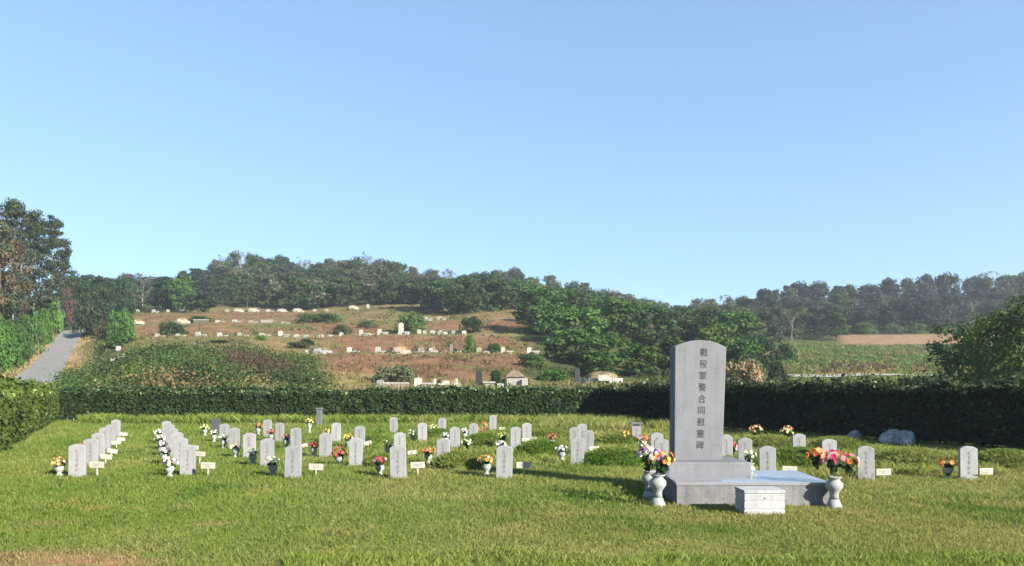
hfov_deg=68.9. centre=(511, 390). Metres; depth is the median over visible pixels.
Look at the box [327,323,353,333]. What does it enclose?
bush
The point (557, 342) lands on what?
broadleaf tree
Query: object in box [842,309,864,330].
broadleaf tree
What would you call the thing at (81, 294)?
broadleaf tree
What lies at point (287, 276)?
broadleaf tree
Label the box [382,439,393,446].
flower bouquet
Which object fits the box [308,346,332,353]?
mound tomb
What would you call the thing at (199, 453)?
name plate
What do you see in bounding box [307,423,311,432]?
flower vase
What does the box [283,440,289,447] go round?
flower vase
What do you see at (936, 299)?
broadleaf tree
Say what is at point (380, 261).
slender tree
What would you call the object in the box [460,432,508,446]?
grave mound
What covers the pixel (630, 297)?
broadleaf tree
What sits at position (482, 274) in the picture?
broadleaf tree
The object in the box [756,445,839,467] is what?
grave mound
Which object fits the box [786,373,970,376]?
path
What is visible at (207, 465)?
name plate
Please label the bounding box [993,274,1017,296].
broadleaf tree
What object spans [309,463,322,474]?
name plate
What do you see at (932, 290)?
broadleaf tree
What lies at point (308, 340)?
bush
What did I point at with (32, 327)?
bush
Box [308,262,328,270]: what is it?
broadleaf tree
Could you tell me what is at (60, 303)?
bush
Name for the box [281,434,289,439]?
flower bouquet
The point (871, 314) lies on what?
broadleaf tree
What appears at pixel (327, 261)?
broadleaf tree
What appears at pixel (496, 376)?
bush
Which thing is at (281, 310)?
mound tomb
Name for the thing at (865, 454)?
headstone
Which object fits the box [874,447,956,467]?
grave mound
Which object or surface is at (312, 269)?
broadleaf tree
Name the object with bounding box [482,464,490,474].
flower vase
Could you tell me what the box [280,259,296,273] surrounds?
broadleaf tree
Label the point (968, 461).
headstone
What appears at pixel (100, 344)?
weeds
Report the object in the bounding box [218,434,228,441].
flower bouquet
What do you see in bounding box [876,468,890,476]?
name plate
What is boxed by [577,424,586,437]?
headstone
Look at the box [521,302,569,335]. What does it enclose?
broadleaf tree
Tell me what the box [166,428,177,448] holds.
headstone
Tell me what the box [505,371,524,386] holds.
gabled tomb
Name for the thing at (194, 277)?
broadleaf tree
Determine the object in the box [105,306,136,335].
bush
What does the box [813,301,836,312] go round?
broadleaf tree
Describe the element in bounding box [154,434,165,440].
flower bouquet
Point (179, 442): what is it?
headstone
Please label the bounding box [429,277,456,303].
pine tree
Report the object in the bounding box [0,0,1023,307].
sky
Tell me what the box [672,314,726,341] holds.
broadleaf tree
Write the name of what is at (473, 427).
headstone
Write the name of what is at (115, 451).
name plate
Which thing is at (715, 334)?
broadleaf tree
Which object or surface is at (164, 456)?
flower vase
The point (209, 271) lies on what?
broadleaf tree
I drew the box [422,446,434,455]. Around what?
flower bouquet
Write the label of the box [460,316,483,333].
bush
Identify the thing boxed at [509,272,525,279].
broadleaf tree
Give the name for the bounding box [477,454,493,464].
flower bouquet
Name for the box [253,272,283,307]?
broadleaf tree
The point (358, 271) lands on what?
pine tree
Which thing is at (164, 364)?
scrub
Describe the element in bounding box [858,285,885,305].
broadleaf tree
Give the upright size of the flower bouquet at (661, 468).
0.408 m
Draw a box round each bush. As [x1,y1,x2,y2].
[0,314,24,368]
[0,326,14,369]
[2,293,50,339]
[3,318,34,360]
[16,314,48,353]
[25,291,70,330]
[31,307,55,343]
[45,299,64,333]
[70,301,120,335]
[103,332,137,348]
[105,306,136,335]
[157,321,189,335]
[188,315,214,322]
[203,340,232,342]
[255,335,265,340]
[286,341,312,347]
[295,312,345,323]
[300,338,314,344]
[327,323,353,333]
[357,320,380,327]
[372,364,419,383]
[393,310,428,333]
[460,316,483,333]
[462,334,476,352]
[486,342,500,352]
[490,368,506,384]
[517,353,549,367]
[536,368,572,379]
[725,357,766,383]
[766,359,789,383]
[769,341,798,360]
[780,330,804,334]
[841,324,851,334]
[851,321,879,333]
[879,322,904,333]
[903,322,927,333]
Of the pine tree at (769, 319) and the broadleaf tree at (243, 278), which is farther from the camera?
the broadleaf tree at (243, 278)
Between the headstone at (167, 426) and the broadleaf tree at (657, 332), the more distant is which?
the broadleaf tree at (657, 332)
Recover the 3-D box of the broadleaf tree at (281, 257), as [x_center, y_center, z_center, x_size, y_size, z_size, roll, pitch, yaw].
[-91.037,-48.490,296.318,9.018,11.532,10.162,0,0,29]
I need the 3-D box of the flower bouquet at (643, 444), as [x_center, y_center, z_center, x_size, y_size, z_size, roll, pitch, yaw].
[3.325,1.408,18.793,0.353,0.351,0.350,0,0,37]
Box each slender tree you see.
[134,272,152,304]
[141,286,160,309]
[210,254,227,271]
[227,249,250,268]
[230,264,249,271]
[288,278,330,309]
[293,258,310,267]
[359,252,371,263]
[368,258,382,266]
[441,268,455,277]
[719,294,734,303]
[735,304,763,313]
[780,306,809,339]
[936,302,967,329]
[950,277,967,295]
[963,298,979,316]
[983,269,1000,287]
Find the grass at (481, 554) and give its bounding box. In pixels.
[0,411,1023,565]
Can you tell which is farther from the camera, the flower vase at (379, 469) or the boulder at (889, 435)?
the boulder at (889, 435)
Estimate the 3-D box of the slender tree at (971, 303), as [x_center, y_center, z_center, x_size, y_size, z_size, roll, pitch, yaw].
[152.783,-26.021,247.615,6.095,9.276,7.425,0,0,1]
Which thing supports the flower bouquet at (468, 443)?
on the ground at (468, 373)
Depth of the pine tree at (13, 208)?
119.54 m
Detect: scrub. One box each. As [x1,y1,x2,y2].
[46,337,344,402]
[123,303,533,367]
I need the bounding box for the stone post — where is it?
[315,408,323,424]
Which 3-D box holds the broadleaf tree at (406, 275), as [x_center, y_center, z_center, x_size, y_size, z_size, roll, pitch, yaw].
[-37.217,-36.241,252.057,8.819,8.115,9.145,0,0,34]
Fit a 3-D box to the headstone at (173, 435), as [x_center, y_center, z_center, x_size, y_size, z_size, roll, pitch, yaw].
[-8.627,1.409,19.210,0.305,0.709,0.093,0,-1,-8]
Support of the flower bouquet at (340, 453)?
in the flower vase at (338, 459)
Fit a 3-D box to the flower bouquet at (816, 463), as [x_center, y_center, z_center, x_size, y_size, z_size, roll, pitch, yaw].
[4.468,0.992,10.960,0.311,0.341,0.330,0,0,34]
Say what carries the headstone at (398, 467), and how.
on the ground at (468, 373)
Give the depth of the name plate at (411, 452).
19.78 m
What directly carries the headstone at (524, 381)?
on the ground at (468, 373)
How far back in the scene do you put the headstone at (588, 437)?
19.66 m
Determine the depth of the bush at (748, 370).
55.18 m
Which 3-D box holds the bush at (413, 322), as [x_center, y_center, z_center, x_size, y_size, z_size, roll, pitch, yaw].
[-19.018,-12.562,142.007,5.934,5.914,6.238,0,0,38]
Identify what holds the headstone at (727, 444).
on the ground at (468, 373)
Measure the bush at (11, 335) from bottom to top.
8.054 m
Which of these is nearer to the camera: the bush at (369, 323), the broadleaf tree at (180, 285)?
the bush at (369, 323)
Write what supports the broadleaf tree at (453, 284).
on the ground at (468, 373)
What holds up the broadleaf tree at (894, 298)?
on the ground at (468, 373)
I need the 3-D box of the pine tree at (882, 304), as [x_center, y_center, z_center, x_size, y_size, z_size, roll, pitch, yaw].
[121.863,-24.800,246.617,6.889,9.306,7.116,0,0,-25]
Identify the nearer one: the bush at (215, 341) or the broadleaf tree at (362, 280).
the bush at (215, 341)
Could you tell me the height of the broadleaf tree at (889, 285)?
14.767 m
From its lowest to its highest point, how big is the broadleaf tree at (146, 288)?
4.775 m
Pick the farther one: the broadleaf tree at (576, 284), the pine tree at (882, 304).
the broadleaf tree at (576, 284)
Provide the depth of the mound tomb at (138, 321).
157.27 m
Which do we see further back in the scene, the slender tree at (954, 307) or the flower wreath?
the slender tree at (954, 307)
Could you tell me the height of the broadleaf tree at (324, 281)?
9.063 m
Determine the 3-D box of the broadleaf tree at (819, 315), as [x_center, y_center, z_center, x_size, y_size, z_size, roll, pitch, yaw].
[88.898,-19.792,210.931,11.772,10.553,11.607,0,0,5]
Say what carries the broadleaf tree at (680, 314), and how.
on the ground at (468, 373)
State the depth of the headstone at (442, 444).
16.78 m
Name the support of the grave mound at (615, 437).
on the ground at (468, 373)
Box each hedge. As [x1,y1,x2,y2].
[0,369,58,452]
[58,383,602,419]
[596,369,1023,448]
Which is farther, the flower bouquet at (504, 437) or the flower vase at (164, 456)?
the flower bouquet at (504, 437)
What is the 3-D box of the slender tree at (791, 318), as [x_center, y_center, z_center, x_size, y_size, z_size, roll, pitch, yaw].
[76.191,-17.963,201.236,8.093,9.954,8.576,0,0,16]
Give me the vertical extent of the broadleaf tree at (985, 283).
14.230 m
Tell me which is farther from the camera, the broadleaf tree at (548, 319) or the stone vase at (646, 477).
the broadleaf tree at (548, 319)
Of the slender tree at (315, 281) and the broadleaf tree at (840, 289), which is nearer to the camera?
the slender tree at (315, 281)
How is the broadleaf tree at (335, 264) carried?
on the ground at (468, 373)
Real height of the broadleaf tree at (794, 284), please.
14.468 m
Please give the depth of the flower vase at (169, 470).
14.84 m
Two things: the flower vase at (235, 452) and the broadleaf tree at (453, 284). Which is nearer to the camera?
the flower vase at (235, 452)
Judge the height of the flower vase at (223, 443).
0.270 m
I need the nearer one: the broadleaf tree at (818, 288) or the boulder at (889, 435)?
the boulder at (889, 435)
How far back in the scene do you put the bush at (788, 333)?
220.58 m
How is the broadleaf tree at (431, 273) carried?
on the ground at (468, 373)
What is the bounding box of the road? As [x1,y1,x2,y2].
[15,329,83,382]
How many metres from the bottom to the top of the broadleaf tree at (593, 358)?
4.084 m
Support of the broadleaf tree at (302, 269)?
on the ground at (468, 373)
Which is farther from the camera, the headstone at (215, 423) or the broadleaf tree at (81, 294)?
the broadleaf tree at (81, 294)
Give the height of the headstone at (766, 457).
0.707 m
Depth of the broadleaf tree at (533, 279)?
284.04 m
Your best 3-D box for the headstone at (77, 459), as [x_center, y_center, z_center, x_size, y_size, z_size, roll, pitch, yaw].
[-8.629,1.411,14.828,0.311,0.707,0.093,1,1,-12]
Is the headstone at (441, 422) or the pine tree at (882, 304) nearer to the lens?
the headstone at (441, 422)
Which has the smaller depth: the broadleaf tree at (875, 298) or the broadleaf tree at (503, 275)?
the broadleaf tree at (875, 298)
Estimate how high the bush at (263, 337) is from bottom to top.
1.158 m
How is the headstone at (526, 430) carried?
on the ground at (468, 373)
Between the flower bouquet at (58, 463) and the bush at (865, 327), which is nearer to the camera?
the flower bouquet at (58, 463)
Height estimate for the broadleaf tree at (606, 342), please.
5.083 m
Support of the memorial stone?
on the ground at (468, 373)
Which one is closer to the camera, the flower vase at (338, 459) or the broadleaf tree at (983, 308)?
the flower vase at (338, 459)
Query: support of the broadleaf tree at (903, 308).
on the ground at (468, 373)
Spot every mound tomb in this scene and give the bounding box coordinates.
[134,318,144,324]
[174,317,189,323]
[232,308,244,311]
[246,307,259,311]
[275,308,286,311]
[290,308,304,311]
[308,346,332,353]
[346,305,358,309]
[387,345,410,353]
[414,345,424,353]
[425,345,437,353]
[434,377,459,386]
[435,329,446,333]
[581,371,622,383]
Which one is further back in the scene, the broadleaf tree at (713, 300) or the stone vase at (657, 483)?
the broadleaf tree at (713, 300)
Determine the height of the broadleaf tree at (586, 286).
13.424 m
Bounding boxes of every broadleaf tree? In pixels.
[0,222,34,328]
[59,300,79,329]
[61,287,73,326]
[67,274,93,321]
[78,274,94,283]
[87,275,121,322]
[102,277,115,282]
[103,281,138,310]
[107,275,138,314]
[122,273,136,280]
[130,286,145,309]
[135,277,154,285]
[141,285,153,295]
[144,278,175,312]
[150,276,172,280]
[166,275,196,311]
[170,283,200,308]
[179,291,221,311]
[186,268,205,276]
[187,274,204,283]
[190,279,217,297]
[203,260,232,277]
[206,266,229,282]
[219,269,243,291]
[223,251,243,270]
[226,271,259,298]
[240,253,263,272]
[247,268,266,284]
[249,261,270,281]
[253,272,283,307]
[263,258,282,272]
[263,264,290,273]
[273,271,287,286]
[274,254,289,262]
[277,275,320,309]
[279,270,308,298]
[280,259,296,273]
[291,267,314,279]
[302,283,336,307]
[307,267,318,274]
[307,268,333,285]
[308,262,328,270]
[309,276,329,297]
[323,276,363,306]
[324,258,334,270]
[327,266,351,284]
[329,261,350,269]
[343,256,364,269]
[348,275,378,300]
[351,262,374,277]
[364,278,404,303]
[365,265,396,294]
[372,258,389,269]
[384,261,404,275]
[390,274,405,289]
[393,277,422,302]
[394,261,408,274]
[395,271,413,279]
[396,279,434,309]
[417,280,453,311]
[422,268,441,278]
[441,275,493,312]
[449,276,478,304]
[468,272,479,278]
[472,279,519,310]
[477,271,498,278]
[479,275,504,297]
[496,269,507,279]
[502,278,533,302]
[506,266,520,278]
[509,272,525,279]
[511,279,542,308]
[511,286,568,332]
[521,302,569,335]
[527,276,544,285]
[541,275,561,286]
[542,328,589,361]
[545,281,557,286]
[548,302,609,346]
[552,287,570,294]
[558,288,594,306]
[564,280,584,291]
[571,348,618,375]
[576,332,630,366]
[581,282,591,290]
[586,293,603,310]
[587,292,607,308]
[588,298,651,338]
[592,296,624,316]
[604,290,621,297]
[616,306,681,349]
[618,293,638,301]
[618,341,669,376]
[639,297,654,303]
[650,335,683,375]
[657,307,696,341]
[660,301,669,307]
[670,305,681,309]
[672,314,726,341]
[686,298,705,308]
[689,306,733,331]
[695,323,735,363]
[700,301,718,306]
[703,298,720,305]
[717,304,734,311]
[718,308,763,341]
[719,311,770,340]
[722,302,740,311]
[724,334,764,369]
[734,295,747,303]
[736,297,753,306]
[738,299,764,309]
[751,335,777,367]
[753,288,776,301]
[758,300,793,330]
[777,285,799,300]
[780,297,796,324]
[788,280,806,297]
[793,284,814,302]
[803,305,826,330]
[805,301,813,306]
[806,302,850,335]
[808,280,829,301]
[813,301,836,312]
[827,293,851,311]
[828,286,849,301]
[834,299,859,323]
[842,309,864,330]
[849,309,883,329]
[857,283,880,304]
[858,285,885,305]
[860,291,889,313]
[875,305,902,331]
[877,277,903,302]
[887,297,901,306]
[890,299,928,328]
[898,319,1011,386]
[909,301,948,331]
[914,273,933,295]
[916,283,942,307]
[921,297,949,313]
[934,271,964,299]
[934,294,968,324]
[948,308,1023,384]
[969,273,996,304]
[974,302,1004,320]
[977,290,1023,383]
[982,299,1004,318]
[984,291,1009,302]
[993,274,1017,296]
[994,279,1017,302]
[1011,270,1023,289]
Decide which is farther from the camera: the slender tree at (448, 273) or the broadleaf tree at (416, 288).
the slender tree at (448, 273)
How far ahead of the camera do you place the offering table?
68.36 m
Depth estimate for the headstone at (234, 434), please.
21.99 m
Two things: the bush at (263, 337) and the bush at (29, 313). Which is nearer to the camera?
the bush at (263, 337)
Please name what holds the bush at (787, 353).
on the ground at (468, 373)
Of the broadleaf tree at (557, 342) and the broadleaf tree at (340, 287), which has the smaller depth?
the broadleaf tree at (557, 342)
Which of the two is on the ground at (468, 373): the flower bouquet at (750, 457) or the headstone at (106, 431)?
the headstone at (106, 431)
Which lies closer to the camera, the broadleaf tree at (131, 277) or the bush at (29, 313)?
the bush at (29, 313)
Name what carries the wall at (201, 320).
on the ground at (468, 373)
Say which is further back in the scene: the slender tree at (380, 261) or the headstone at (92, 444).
the slender tree at (380, 261)
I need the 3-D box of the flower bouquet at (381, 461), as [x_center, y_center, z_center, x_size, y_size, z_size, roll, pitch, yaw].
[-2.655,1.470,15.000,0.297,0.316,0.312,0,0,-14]
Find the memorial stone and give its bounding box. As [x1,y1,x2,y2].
[656,340,829,505]
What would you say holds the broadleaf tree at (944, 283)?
on the ground at (468, 373)
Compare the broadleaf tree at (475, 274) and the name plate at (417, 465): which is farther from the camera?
the broadleaf tree at (475, 274)
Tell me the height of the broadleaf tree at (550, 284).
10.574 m
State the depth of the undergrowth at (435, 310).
191.81 m
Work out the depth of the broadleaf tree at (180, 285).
201.96 m
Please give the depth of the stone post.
37.39 m
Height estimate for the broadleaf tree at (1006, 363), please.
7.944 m
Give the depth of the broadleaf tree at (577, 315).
118.77 m
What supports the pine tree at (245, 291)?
on the ground at (468, 373)
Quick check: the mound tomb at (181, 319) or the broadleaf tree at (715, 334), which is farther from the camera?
the mound tomb at (181, 319)
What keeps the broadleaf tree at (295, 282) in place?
on the ground at (468, 373)
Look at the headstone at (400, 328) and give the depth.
131.81 m
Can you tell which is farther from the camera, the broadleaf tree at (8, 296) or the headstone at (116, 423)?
the broadleaf tree at (8, 296)
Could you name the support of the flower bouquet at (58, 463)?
in the flower vase at (59, 470)
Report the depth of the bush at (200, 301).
194.89 m
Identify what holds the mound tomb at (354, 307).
on the ground at (468, 373)
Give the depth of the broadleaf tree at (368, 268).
269.76 m
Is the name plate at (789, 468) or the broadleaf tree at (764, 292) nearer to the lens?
the name plate at (789, 468)
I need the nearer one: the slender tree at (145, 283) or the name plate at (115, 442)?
the name plate at (115, 442)
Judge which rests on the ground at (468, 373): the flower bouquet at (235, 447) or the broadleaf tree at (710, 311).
the broadleaf tree at (710, 311)
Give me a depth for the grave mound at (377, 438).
23.62 m
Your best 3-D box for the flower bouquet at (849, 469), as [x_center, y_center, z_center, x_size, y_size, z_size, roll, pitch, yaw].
[4.929,1.070,10.914,0.310,0.317,0.284,0,0,-15]
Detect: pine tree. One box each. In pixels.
[0,197,39,319]
[0,212,19,314]
[18,209,61,339]
[37,214,73,300]
[50,237,78,309]
[194,268,203,277]
[197,282,219,302]
[204,274,223,293]
[214,276,232,299]
[236,283,259,307]
[252,268,279,299]
[327,272,351,296]
[351,266,368,288]
[407,266,421,276]
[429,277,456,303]
[543,287,566,305]
[558,293,591,328]
[567,291,595,319]
[641,305,654,330]
[754,306,781,335]
[756,311,786,343]
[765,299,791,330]
[771,288,780,299]
[786,305,814,335]
[791,302,808,326]
[800,297,813,303]
[814,297,827,303]
[817,312,849,339]
[843,284,860,303]
[847,287,859,310]
[875,302,888,315]
[900,277,913,296]
[901,282,917,299]
[901,295,915,323]
[917,297,936,319]
[947,288,964,310]
[954,304,979,324]
[961,277,975,303]
[965,288,986,307]
[997,301,1017,319]
[1006,292,1018,303]
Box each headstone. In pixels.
[68,444,86,476]
[83,438,98,465]
[92,433,104,456]
[99,427,110,448]
[105,424,115,440]
[111,419,120,436]
[162,421,171,435]
[164,424,174,440]
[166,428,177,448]
[170,432,182,456]
[173,437,187,464]
[180,444,195,475]
[211,418,219,431]
[219,424,229,440]
[228,427,239,447]
[243,433,255,456]
[260,438,274,465]
[263,420,271,435]
[275,423,284,441]
[284,445,301,478]
[290,427,301,447]
[319,433,331,456]
[331,423,340,441]
[349,437,362,465]
[354,426,364,445]
[377,380,383,385]
[390,417,397,432]
[390,445,406,478]
[394,432,405,446]
[398,323,403,334]
[414,378,421,386]
[418,423,426,439]
[436,438,449,456]
[438,418,445,428]
[450,427,459,447]
[469,423,477,434]
[474,370,481,385]
[489,415,496,429]
[496,445,512,478]
[510,427,520,447]
[522,378,528,385]
[522,423,530,440]
[569,427,579,442]
[570,437,583,464]
[573,368,580,384]
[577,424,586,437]
[582,430,593,452]
[630,422,642,439]
[650,432,662,454]
[654,438,668,462]
[722,435,732,456]
[737,438,751,462]
[758,446,775,469]
[792,433,805,446]
[821,439,836,463]
[856,446,874,479]
[958,446,977,479]
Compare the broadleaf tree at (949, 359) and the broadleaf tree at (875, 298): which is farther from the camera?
the broadleaf tree at (875, 298)
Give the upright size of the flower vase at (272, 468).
0.247 m
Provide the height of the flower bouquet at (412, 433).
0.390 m
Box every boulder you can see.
[847,430,861,439]
[878,429,899,443]
[895,430,915,444]
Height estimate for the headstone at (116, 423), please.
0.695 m
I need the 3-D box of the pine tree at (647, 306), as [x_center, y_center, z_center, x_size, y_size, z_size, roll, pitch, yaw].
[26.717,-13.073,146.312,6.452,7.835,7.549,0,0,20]
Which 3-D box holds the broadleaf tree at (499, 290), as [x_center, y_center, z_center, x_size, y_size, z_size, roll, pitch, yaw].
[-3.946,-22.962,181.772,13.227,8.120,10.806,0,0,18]
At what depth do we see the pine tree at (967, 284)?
282.67 m
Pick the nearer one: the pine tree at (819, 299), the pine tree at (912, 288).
the pine tree at (819, 299)
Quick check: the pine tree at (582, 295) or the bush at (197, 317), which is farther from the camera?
the bush at (197, 317)
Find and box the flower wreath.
[478,422,487,431]
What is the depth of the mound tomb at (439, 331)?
133.37 m
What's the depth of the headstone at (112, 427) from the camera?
24.13 m
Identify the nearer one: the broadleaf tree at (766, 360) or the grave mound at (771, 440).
the grave mound at (771, 440)
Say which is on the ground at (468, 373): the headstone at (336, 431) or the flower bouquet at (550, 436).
the headstone at (336, 431)
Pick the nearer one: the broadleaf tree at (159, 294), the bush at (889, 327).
the broadleaf tree at (159, 294)
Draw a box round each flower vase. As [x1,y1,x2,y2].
[54,466,64,475]
[160,454,168,464]
[164,466,174,476]
[220,440,226,448]
[232,449,239,456]
[248,455,256,464]
[268,465,277,475]
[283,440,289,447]
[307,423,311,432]
[310,447,316,456]
[335,456,342,464]
[375,465,384,474]
[424,454,431,463]
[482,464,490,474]
[558,452,564,459]
[942,467,952,477]
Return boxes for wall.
[193,319,208,323]
[260,319,274,323]
[382,382,408,387]
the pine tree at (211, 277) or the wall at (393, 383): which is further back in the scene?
the pine tree at (211, 277)
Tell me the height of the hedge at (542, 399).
2.207 m
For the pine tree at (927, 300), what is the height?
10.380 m
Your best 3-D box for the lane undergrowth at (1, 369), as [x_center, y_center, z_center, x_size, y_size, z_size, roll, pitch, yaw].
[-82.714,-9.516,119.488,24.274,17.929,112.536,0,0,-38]
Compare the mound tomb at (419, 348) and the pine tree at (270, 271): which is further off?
the pine tree at (270, 271)
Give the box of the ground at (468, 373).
[0,287,1023,565]
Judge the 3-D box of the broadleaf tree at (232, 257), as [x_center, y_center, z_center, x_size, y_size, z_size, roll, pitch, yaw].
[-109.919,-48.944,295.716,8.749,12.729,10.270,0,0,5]
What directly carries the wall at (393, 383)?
on the ground at (468, 373)
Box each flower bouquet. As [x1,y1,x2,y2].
[50,457,66,465]
[153,429,162,434]
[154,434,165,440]
[155,440,167,446]
[157,446,170,453]
[161,457,178,467]
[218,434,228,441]
[230,441,240,450]
[245,447,259,455]
[253,422,262,427]
[265,456,279,465]
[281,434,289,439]
[305,417,313,424]
[308,440,318,447]
[331,446,346,463]
[343,434,352,439]
[372,456,386,464]
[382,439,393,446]
[408,429,417,435]
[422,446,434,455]
[442,431,449,437]
[461,438,472,449]
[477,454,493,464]
[496,441,506,445]
[497,432,508,439]
[546,433,555,439]
[555,445,567,451]
[636,435,649,443]
[636,440,648,452]
[636,445,663,471]
[648,450,674,474]
[733,442,737,454]
[741,449,756,461]
[749,424,762,435]
[780,427,793,436]
[806,447,828,469]
[818,449,846,475]
[841,453,859,474]
[938,457,957,475]
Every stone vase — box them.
[641,470,655,498]
[649,473,666,506]
[825,476,842,508]
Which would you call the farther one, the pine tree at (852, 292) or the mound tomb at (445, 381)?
the pine tree at (852, 292)
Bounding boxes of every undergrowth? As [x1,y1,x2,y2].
[0,328,54,373]
[111,289,972,355]
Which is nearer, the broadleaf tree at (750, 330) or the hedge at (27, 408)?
the hedge at (27, 408)
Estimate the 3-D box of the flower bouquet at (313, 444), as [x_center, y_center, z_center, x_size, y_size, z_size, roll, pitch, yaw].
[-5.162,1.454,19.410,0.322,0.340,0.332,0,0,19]
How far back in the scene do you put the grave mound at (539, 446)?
19.92 m
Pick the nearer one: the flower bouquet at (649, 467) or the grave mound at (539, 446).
the flower bouquet at (649, 467)
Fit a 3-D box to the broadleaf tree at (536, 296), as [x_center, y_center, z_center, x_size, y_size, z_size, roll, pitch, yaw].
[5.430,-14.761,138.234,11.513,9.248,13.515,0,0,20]
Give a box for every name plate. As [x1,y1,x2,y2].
[89,462,103,474]
[100,454,111,462]
[107,448,117,454]
[111,440,120,447]
[196,451,205,462]
[201,462,214,474]
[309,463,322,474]
[407,450,416,454]
[410,462,424,475]
[516,462,530,474]
[782,466,796,469]
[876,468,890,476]
[979,468,992,474]
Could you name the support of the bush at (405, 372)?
on the ground at (468, 373)
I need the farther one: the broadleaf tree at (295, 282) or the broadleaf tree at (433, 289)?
the broadleaf tree at (295, 282)
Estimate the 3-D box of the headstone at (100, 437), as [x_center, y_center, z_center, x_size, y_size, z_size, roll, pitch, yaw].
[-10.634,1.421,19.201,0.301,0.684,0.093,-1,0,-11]
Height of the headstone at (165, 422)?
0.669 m
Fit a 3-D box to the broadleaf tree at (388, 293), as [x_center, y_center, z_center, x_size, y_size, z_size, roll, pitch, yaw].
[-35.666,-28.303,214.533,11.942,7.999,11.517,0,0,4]
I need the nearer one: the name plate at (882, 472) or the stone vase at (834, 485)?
the stone vase at (834, 485)
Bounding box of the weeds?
[0,304,955,395]
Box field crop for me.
[765,341,949,373]
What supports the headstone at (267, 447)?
on the ground at (468, 373)
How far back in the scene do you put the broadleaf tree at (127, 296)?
200.99 m
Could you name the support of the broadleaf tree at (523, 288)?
on the ground at (468, 373)
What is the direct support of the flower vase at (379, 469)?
on the ground at (468, 373)
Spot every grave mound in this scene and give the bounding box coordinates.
[355,452,406,466]
[365,434,392,443]
[415,428,449,437]
[423,450,488,470]
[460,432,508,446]
[513,439,567,455]
[531,428,568,439]
[582,446,644,465]
[594,432,639,444]
[747,434,806,448]
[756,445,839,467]
[806,436,868,449]
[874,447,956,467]
[978,448,1023,469]
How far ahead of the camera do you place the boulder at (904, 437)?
23.54 m
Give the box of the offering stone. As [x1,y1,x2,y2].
[735,486,784,514]
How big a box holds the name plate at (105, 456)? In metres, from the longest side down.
0.308 x 0.245 x 0.032 m
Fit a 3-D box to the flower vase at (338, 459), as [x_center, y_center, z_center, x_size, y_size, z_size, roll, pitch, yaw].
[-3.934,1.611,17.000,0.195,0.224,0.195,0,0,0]
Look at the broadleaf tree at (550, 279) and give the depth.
297.19 m
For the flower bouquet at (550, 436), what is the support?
in the flower vase
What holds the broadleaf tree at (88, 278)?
on the ground at (468, 373)
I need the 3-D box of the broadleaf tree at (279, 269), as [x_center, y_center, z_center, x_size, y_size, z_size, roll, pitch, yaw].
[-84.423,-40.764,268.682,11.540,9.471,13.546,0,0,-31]
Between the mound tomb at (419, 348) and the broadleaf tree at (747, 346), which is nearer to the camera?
the broadleaf tree at (747, 346)
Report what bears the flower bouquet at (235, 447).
in the flower vase at (235, 452)
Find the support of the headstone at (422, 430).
on the ground at (468, 373)
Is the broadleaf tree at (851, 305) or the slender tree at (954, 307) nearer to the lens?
the slender tree at (954, 307)
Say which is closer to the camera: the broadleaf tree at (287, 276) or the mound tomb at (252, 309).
the mound tomb at (252, 309)
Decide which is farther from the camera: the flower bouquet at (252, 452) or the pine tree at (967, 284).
the pine tree at (967, 284)
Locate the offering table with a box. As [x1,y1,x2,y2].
[483,381,494,386]
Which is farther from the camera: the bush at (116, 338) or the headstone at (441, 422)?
the bush at (116, 338)
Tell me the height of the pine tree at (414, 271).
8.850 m
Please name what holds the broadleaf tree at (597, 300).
on the ground at (468, 373)
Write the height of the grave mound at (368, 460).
0.315 m
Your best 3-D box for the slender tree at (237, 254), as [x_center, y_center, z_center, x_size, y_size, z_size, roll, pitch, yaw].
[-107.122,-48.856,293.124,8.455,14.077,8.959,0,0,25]
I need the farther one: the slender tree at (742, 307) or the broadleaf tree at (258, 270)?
the broadleaf tree at (258, 270)
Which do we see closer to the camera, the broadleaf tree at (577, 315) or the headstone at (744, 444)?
the headstone at (744, 444)
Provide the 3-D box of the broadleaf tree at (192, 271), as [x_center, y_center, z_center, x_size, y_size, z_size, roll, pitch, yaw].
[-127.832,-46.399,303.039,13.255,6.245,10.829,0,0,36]
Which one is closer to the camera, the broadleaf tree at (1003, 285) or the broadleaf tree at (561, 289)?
the broadleaf tree at (561, 289)
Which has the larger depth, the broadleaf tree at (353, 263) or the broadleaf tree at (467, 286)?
the broadleaf tree at (353, 263)
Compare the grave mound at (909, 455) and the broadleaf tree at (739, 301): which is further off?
the broadleaf tree at (739, 301)
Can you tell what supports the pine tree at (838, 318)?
on the ground at (468, 373)
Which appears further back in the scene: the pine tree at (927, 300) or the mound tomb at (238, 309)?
the pine tree at (927, 300)
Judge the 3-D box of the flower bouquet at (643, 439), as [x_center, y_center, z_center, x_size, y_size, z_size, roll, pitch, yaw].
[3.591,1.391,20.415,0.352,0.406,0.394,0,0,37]
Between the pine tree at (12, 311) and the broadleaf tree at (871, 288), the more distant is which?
the broadleaf tree at (871, 288)
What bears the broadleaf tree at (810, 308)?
on the ground at (468, 373)
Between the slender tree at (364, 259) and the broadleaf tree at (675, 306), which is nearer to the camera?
the broadleaf tree at (675, 306)
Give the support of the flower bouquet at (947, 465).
in the flower vase at (947, 470)
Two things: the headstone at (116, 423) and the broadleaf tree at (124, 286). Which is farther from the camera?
the broadleaf tree at (124, 286)
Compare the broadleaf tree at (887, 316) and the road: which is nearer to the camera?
the road
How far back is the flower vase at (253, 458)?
17.14 m
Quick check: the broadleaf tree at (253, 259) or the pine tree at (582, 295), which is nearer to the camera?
the pine tree at (582, 295)
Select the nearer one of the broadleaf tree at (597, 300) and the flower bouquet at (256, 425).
the flower bouquet at (256, 425)
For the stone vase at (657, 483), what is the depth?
10.93 m

